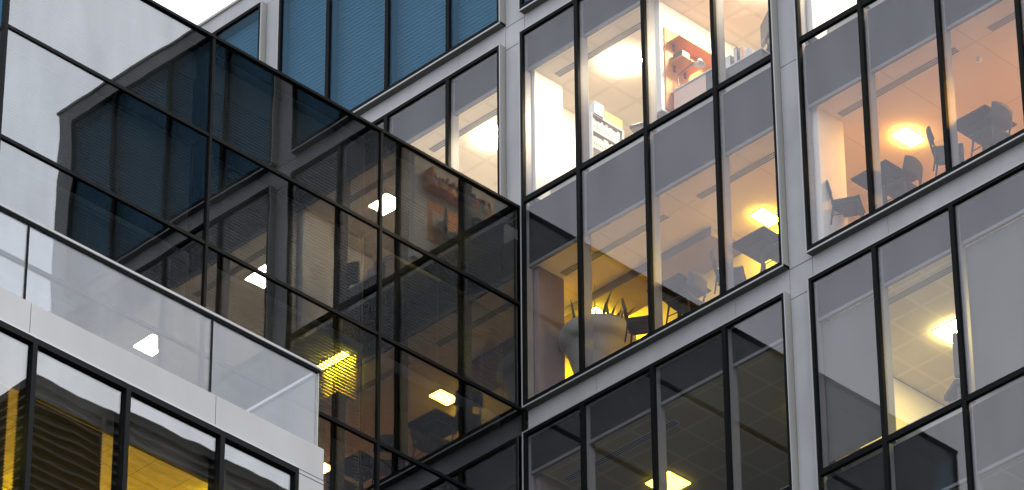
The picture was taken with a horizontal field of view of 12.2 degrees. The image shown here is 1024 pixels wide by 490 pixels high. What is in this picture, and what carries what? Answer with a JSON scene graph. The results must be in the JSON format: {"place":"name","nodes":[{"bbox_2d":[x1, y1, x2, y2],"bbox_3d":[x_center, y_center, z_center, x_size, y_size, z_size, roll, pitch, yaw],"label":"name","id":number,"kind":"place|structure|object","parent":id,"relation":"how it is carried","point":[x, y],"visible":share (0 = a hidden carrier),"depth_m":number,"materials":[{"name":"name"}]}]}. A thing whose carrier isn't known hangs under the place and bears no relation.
{"place":"outdoors","nodes":[
{"label":"outdoors","id":0,"kind":"place"},
{"bbox_2d":[153,0,234,24],"label":"sky","id":1,"kind":"structure","parent":0,"point":[195,11],"materials":[{"name":"white"}]},
{"bbox_2d":[589,101,603,118],"bbox_3d":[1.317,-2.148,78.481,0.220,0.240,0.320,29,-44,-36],"label":"box","id":2,"kind":"object","parent":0,"point":[596,108],"visible":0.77,"depth_m":78.38,"materials":[{"name":"white cardboard"}]},
{"bbox_2d":[629,113,658,132],"bbox_3d":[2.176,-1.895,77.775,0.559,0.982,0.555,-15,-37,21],"label":"office chair","id":3,"kind":"object","parent":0,"point":[636,127],"visible":0.06,"depth_m":77.62,"materials":[{"name":"grey plastic"}]},
{"bbox_2d":[944,332,960,402],"bbox_3d":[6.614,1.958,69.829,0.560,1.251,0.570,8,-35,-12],"label":"lounge chair","id":4,"kind":"object","parent":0,"point":[952,393],"visible":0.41,"depth_m":69.66,"materials":[{"name":"fabric"}]},
{"label":"ground","id":5,"kind":"structure","parent":0,"visible":0},
{"bbox_2d":[0,287,323,489],"bbox_3d":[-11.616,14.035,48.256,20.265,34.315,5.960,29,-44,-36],"label":"terrace block","id":6,"kind":"structure","parent":5,"relation":"on","point":[81,408],"depth_m":59.84,"materials":[{"name":"stone"}]},
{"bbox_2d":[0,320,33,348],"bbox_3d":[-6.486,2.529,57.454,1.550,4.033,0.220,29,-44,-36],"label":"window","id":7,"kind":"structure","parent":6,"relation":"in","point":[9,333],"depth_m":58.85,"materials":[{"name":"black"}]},
{"bbox_2d":[13,337,126,489],"bbox_3d":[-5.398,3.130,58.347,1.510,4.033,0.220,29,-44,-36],"label":"window","id":8,"kind":"structure","parent":6,"relation":"in","point":[40,349],"depth_m":58.79,"materials":[{"name":"black"}]},
{"bbox_2d":[0,203,321,445],"bbox_3d":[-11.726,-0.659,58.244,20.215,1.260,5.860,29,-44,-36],"label":"glass balustrade","id":9,"kind":"object","parent":6,"relation":"on","point":[211,316],"visible":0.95,"depth_m":61.32,"materials":[{"name":"clear"}]},
{"bbox_2d":[111,384,220,489],"bbox_3d":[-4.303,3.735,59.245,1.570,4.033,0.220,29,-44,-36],"label":"window","id":10,"kind":"structure","parent":6,"relation":"in","point":[133,395],"depth_m":59.89,"materials":[{"name":"black"}]},
{"bbox_2d":[208,430,298,489],"bbox_3d":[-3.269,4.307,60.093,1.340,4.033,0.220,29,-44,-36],"label":"window","id":11,"kind":"structure","parent":6,"relation":"in","point":[255,455],"depth_m":61.03,"materials":[{"name":"black"}]},
{"bbox_2d":[0,0,526,489],"bbox_3d":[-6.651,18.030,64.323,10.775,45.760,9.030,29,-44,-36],"label":"glass wing","id":12,"kind":"structure","parent":5,"relation":"on","point":[156,142],"depth_m":73.38,"materials":[{"name":"black glass"}]},
{"bbox_2d":[0,275,181,376],"bbox_3d":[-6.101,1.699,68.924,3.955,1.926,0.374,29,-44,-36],"label":"window","id":13,"kind":"structure","parent":12,"relation":"in","point":[6,284],"depth_m":69.57,"materials":[{"name":"glass"}]},
{"bbox_2d":[0,161,186,340],"bbox_3d":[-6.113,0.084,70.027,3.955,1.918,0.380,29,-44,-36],"label":"window","id":14,"kind":"structure","parent":12,"relation":"in","point":[14,171],"depth_m":70.31,"materials":[{"name":"glass"}]},
{"bbox_2d":[1,49,190,231],"bbox_3d":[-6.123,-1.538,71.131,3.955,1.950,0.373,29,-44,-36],"label":"window","id":15,"kind":"structure","parent":12,"relation":"in","point":[21,63],"depth_m":71.38,"materials":[{"name":"glass"}]},
{"bbox_2d":[0,0,194,141],"bbox_3d":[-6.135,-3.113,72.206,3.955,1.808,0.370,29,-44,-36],"label":"window","id":16,"kind":"structure","parent":12,"relation":"in","point":[25,8],"depth_m":72.61,"materials":[{"name":"glass"}]},
{"bbox_2d":[203,379,357,489],"bbox_3d":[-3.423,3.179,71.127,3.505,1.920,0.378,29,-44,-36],"label":"window","id":17,"kind":"structure","parent":12,"relation":"in","point":[332,453],"depth_m":72.10,"materials":[{"name":"glass"}]},
{"bbox_2d":[204,269,359,429],"bbox_3d":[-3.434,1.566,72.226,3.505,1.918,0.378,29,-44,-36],"label":"window","id":18,"kind":"structure","parent":12,"relation":"in","point":[219,288],"depth_m":72.52,"materials":[{"name":"glass"}]},
{"bbox_2d":[208,159,360,321],"bbox_3d":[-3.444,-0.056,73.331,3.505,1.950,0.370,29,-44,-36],"label":"window","id":19,"kind":"structure","parent":12,"relation":"in","point":[223,175],"depth_m":73.61,"materials":[{"name":"glass"}]},
{"bbox_2d":[212,65,362,235],"bbox_3d":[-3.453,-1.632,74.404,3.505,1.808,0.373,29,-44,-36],"label":"window","id":20,"kind":"structure","parent":12,"relation":"in","point":[226,86],"depth_m":74.68,"materials":[{"name":"glass"}]},
{"bbox_2d":[319,350,351,368],"bbox_3d":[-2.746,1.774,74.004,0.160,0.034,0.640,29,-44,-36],"label":"ceiling light","id":21,"kind":"object","parent":12,"relation":"attached to","point":[335,358],"visible":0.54,"depth_m":73.96,"materials":[{"name":"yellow plastic"}]},
{"bbox_2d":[381,252,503,396],"bbox_3d":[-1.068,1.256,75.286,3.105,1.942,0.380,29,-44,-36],"label":"window","id":22,"kind":"structure","parent":12,"relation":"in","point":[392,269],"depth_m":75.56,"materials":[{"name":"glass"}]},
{"bbox_2d":[382,158,504,303],"bbox_3d":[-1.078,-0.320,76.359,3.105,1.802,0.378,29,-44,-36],"label":"window","id":23,"kind":"structure","parent":12,"relation":"in","point":[393,169],"depth_m":76.64,"materials":[{"name":"glass"}]},
{"bbox_2d":[198,0,1023,489],"bbox_3d":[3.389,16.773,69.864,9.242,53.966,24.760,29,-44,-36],"label":"office building","id":24,"kind":"structure","parent":5,"relation":"on","point":[812,358],"depth_m":74.02,"materials":[{"name":"metal"}]},
{"bbox_2d":[428,108,496,151],"bbox_3d":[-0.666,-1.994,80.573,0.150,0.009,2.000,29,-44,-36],"label":"ceiling vent","id":25,"kind":"object","parent":24,"relation":"attached to","point":[470,127],"visible":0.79,"depth_m":80.58,"materials":[{"name":"grey plastic"}]},
{"bbox_2d":[476,125,496,148],"bbox_3d":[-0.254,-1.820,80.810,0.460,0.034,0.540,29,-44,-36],"label":"ceiling light","id":26,"kind":"object","parent":24,"relation":"attached to","point":[489,137],"visible":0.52,"depth_m":80.80,"materials":[{"name":"white plastic"}]},
{"bbox_2d":[558,313,636,373],"bbox_3d":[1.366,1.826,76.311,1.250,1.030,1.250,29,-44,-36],"label":"round planter","id":27,"kind":"object","parent":24,"relation":"on","point":[609,331],"visible":0.43,"depth_m":76.06,"materials":[{"name":"grey"}]},
{"bbox_2d":[570,285,635,318],"bbox_3d":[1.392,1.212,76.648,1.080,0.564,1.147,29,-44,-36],"label":"snake plant","id":28,"kind":"object","parent":27,"relation":"on","point":[605,309],"visible":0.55,"depth_m":76.34,"materials":[{"name":"green plant"}]},
{"bbox_2d":[554,21,640,76],"bbox_3d":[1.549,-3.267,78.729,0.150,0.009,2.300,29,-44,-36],"label":"ceiling vent","id":29,"kind":"object","parent":24,"relation":"attached to","point":[604,46],"visible":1,"depth_m":78.73,"materials":[{"name":"grey plastic"}]},
{"bbox_2d":[592,306,602,312],"bbox_3d":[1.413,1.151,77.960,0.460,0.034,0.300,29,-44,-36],"label":"ceiling light","id":30,"kind":"object","parent":24,"relation":"attached to","point":[599,310],"visible":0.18,"depth_m":77.81,"materials":[{"name":"grey plastic"}]},
{"bbox_2d":[589,112,623,157],"bbox_3d":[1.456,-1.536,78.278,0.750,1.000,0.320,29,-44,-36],"label":"bookcase","id":31,"kind":"object","parent":24,"relation":"on","point":[594,151],"visible":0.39,"depth_m":78.22,"materials":[{"name":"white paint"}]},
{"bbox_2d":[595,136,597,147],"bbox_3d":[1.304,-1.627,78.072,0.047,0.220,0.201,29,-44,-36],"label":"binder","id":32,"kind":"object","parent":31,"relation":"on","point":[596,141],"visible":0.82,"depth_m":78.02,"materials":[{"name":"white"}]},
{"bbox_2d":[597,121,599,132],"bbox_3d":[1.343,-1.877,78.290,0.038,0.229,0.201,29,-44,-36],"label":"binder","id":33,"kind":"object","parent":31,"relation":"in","point":[598,127],"visible":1,"depth_m":78.23,"materials":[{"name":"white plastic"}]},
{"bbox_2d":[603,110,621,129],"bbox_3d":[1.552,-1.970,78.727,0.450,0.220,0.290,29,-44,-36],"label":"storage box","id":34,"kind":"object","parent":31,"relation":"on","point":[613,120],"visible":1,"depth_m":78.65,"materials":[{"name":"yellow cardboard"}]},
{"bbox_2d":[612,130,614,141],"bbox_3d":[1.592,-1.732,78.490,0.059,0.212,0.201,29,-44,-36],"label":"binder","id":35,"kind":"object","parent":31,"relation":"on","point":[613,135],"visible":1,"depth_m":78.43,"materials":[{"name":"white"}]},
{"bbox_2d":[559,213,669,275],"bbox_3d":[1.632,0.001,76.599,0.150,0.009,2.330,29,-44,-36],"label":"ceiling vent","id":36,"kind":"object","parent":24,"relation":"attached to","point":[613,245],"visible":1,"depth_m":76.58,"materials":[{"name":"grey plastic"}]},
{"bbox_2d":[562,419,679,481],"bbox_3d":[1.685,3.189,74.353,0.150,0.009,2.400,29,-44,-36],"label":"ceiling vent","id":37,"kind":"object","parent":24,"relation":"attached to","point":[619,451],"visible":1,"depth_m":74.34,"materials":[{"name":"grey plastic"}]},
{"bbox_2d":[602,48,641,73],"bbox_3d":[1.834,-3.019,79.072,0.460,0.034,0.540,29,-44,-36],"label":"ceiling light","id":38,"kind":"object","parent":24,"relation":"attached to","point":[623,60],"visible":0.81,"depth_m":79.04,"materials":[{"name":"white plastic"}]},
{"bbox_2d":[621,298,648,342],"bbox_3d":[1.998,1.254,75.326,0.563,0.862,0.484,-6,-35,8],"label":"dining chair","id":39,"kind":"object","parent":24,"relation":"on","point":[637,325],"visible":0.77,"depth_m":75.25,"materials":[{"name":"grey"}]},
{"bbox_2d":[644,470,691,489],"bbox_3d":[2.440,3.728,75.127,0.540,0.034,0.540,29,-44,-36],"label":"ceiling light","id":40,"kind":"object","parent":24,"relation":"attached to","point":[675,481],"visible":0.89,"depth_m":75.08,"materials":[{"name":"yellow plastic"}]},
{"bbox_2d":[646,272,710,317],"bbox_3d":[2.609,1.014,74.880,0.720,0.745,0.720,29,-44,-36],"label":"square table","id":41,"kind":"object","parent":24,"relation":"on","point":[675,285],"visible":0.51,"depth_m":74.97,"materials":[{"name":"black"}]},
{"bbox_2d":[663,27,710,111],"bbox_3d":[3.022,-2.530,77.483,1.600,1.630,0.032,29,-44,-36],"label":"pin board","id":42,"kind":"object","parent":24,"relation":"attached to","point":[671,80],"visible":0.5,"depth_m":77.16,"materials":[{"name":"orange wood"}]},
{"bbox_2d":[669,54,701,78],"bbox_3d":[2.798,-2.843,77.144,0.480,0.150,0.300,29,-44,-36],"label":"wall shelf","id":43,"kind":"object","parent":42,"relation":"attached to","point":[682,62],"depth_m":77.14,"materials":[{"name":"orange wood"}]},
{"bbox_2d":[673,50,689,58],"bbox_3d":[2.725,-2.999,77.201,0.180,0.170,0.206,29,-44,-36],"label":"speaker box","id":44,"kind":"object","parent":43,"relation":"on","point":[679,53],"visible":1,"depth_m":77.16,"materials":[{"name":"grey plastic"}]},
{"bbox_2d":[669,34,711,67],"bbox_3d":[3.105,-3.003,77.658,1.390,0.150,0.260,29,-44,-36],"label":"wall shelf","id":45,"kind":"object","parent":42,"relation":"attached to","point":[690,47],"depth_m":77.49,"materials":[{"name":"orange wood"}]},
{"bbox_2d":[666,270,707,323],"bbox_3d":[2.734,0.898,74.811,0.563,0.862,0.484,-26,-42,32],"label":"dining chair","id":46,"kind":"object","parent":24,"relation":"on","point":[688,301],"visible":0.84,"depth_m":74.77,"materials":[{"name":"grey"}]},
{"bbox_2d":[672,68,711,109],"bbox_3d":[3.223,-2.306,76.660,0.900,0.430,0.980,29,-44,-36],"label":"desk","id":47,"kind":"object","parent":24,"relation":"on","point":[693,88],"visible":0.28,"depth_m":76.46,"materials":[{"name":"white wood"}]},
{"bbox_2d":[674,58,705,89],"bbox_3d":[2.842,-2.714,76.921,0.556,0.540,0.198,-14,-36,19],"label":"desk lamp","id":48,"kind":"object","parent":47,"relation":"on","point":[699,63],"visible":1,"depth_m":77.02,"materials":[{"name":"grey plastic"}]},
{"bbox_2d":[710,250,745,294],"bbox_3d":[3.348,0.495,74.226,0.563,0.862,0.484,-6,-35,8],"label":"dining chair","id":49,"kind":"object","parent":24,"relation":"on","point":[739,275],"visible":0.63,"depth_m":74.12,"materials":[{"name":"grey"}]},
{"bbox_2d":[695,151,774,199],"bbox_3d":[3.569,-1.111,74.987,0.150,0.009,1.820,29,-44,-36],"label":"ceiling vent","id":50,"kind":"object","parent":24,"relation":"attached to","point":[741,173],"visible":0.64,"depth_m":74.94,"materials":[{"name":"grey plastic"}]},
{"bbox_2d":[726,47,769,78],"bbox_3d":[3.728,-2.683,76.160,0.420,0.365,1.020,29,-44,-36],"label":"sideboard","id":51,"kind":"object","parent":24,"relation":"on","point":[746,61],"visible":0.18,"depth_m":75.99,"materials":[{"name":"grey wood"}]},
{"bbox_2d":[725,55,733,67],"bbox_3d":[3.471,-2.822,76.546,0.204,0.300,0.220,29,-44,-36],"label":"file box","id":52,"kind":"object","parent":51,"relation":"on","point":[729,59],"visible":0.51,"depth_m":76.48,"materials":[{"name":"grey cardboard"}]},
{"bbox_2d":[734,47,739,62],"bbox_3d":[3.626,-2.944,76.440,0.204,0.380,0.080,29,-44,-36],"label":"file box","id":53,"kind":"object","parent":51,"relation":"on","point":[736,54],"visible":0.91,"depth_m":76.41,"materials":[{"name":"grey cardboard"}]},
{"bbox_2d":[740,46,745,58],"bbox_3d":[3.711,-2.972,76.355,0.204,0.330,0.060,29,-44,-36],"label":"file box","id":54,"kind":"object","parent":51,"relation":"on","point":[742,53],"visible":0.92,"depth_m":76.32,"materials":[{"name":"orange cardboard"}]},
{"bbox_2d":[744,47,754,55],"bbox_3d":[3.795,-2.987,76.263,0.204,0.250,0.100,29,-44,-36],"label":"file box","id":55,"kind":"object","parent":51,"relation":"on","point":[748,50],"visible":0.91,"depth_m":76.23,"materials":[{"name":"white cardboard"}]},
{"bbox_2d":[732,226,777,270],"bbox_3d":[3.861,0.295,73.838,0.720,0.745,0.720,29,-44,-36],"label":"square table","id":56,"kind":"object","parent":24,"relation":"on","point":[751,245],"visible":0.41,"depth_m":73.94,"materials":[{"name":"black"}]},
{"bbox_2d":[749,207,777,226],"bbox_3d":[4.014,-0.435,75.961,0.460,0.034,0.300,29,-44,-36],"label":"ceiling light","id":57,"kind":"object","parent":24,"relation":"attached to","point":[765,216],"visible":0.81,"depth_m":75.91,"materials":[{"name":"grey plastic"}]},
{"bbox_2d":[760,11,769,51],"bbox_3d":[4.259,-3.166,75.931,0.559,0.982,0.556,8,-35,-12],"label":"office chair","id":58,"kind":"object","parent":24,"relation":"on","point":[764,30],"visible":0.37,"depth_m":75.96,"materials":[{"name":"grey plastic"}]},
{"bbox_2d":[760,241,778,271],"bbox_3d":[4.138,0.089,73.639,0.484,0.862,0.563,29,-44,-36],"label":"dining chair","id":59,"kind":"object","parent":24,"relation":"on","point":[771,252],"visible":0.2,"depth_m":73.59,"materials":[{"name":"grey"}]},
{"bbox_2d":[826,180,865,224],"bbox_3d":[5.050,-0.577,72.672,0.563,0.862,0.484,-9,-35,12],"label":"dining chair","id":60,"kind":"object","parent":24,"relation":"on","point":[849,206],"visible":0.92,"depth_m":72.58,"materials":[{"name":"grey"}]},
{"bbox_2d":[850,159,916,204],"bbox_3d":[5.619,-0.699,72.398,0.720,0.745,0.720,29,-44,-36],"label":"square table","id":61,"kind":"object","parent":24,"relation":"on","point":[891,172],"visible":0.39,"depth_m":72.49,"materials":[{"name":"black"}]},
{"bbox_2d":[837,47,959,116],"bbox_3d":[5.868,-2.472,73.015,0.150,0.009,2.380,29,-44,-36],"label":"ceiling vent","id":62,"kind":"object","parent":24,"relation":"attached to","point":[906,77],"visible":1,"depth_m":73.00,"materials":[{"name":"grey plastic"}]},
{"bbox_2d":[882,155,922,203],"bbox_3d":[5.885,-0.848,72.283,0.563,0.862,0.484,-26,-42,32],"label":"dining chair","id":63,"kind":"object","parent":24,"relation":"on","point":[912,165],"visible":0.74,"depth_m":72.23,"materials":[{"name":"grey"}]},
{"bbox_2d":[891,127,925,146],"bbox_3d":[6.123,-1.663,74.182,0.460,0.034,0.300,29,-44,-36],"label":"ceiling light","id":64,"kind":"object","parent":24,"relation":"attached to","point":[908,136],"visible":1,"depth_m":74.15,"materials":[{"name":"grey plastic"}]},
{"bbox_2d":[889,265,951,304],"bbox_3d":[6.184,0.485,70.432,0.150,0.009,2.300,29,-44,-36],"label":"ceiling vent","id":65,"kind":"object","parent":24,"relation":"attached to","point":[920,285],"visible":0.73,"depth_m":70.58,"materials":[{"name":"grey plastic"}]},
{"bbox_2d":[932,319,956,342],"bbox_3d":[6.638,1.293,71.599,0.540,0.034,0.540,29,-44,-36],"label":"ceiling light","id":66,"kind":"object","parent":24,"relation":"attached to","point":[946,331],"visible":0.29,"depth_m":71.55,"materials":[{"name":"grey plastic"}]},
{"bbox_2d":[926,126,964,176],"bbox_3d":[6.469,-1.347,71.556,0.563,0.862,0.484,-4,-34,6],"label":"dining chair","id":67,"kind":"object","parent":24,"relation":"on","point":[938,155],"visible":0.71,"depth_m":71.51,"materials":[{"name":"grey"}]},
{"bbox_2d":[975,57,981,62],"bbox_3d":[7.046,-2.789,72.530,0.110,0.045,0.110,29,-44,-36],"label":"smoke detector","id":68,"kind":"object","parent":24,"relation":"attached to","point":[978,59],"visible":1,"depth_m":72.50,"materials":[{"name":"grey plastic"}]},
{"bbox_2d":[957,104,1016,150],"bbox_3d":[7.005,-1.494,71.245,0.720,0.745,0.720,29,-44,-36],"label":"square table","id":69,"kind":"object","parent":24,"relation":"on","point":[973,122],"visible":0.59,"depth_m":71.35,"materials":[{"name":"black"}]},
{"bbox_2d":[969,101,1012,156],"bbox_3d":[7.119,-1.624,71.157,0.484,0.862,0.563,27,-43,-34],"label":"dining chair","id":70,"kind":"object","parent":24,"relation":"on","point":[991,134],"visible":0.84,"depth_m":71.12,"materials":[{"name":"grey plastic"}]},
{"bbox_2d":[986,11,1014,31],"bbox_3d":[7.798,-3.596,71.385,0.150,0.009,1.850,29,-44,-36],"label":"ceiling vent","id":71,"kind":"object","parent":24,"relation":"attached to","point":[1005,20],"visible":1,"depth_m":71.77,"materials":[{"name":"grey plastic"}]}
]}

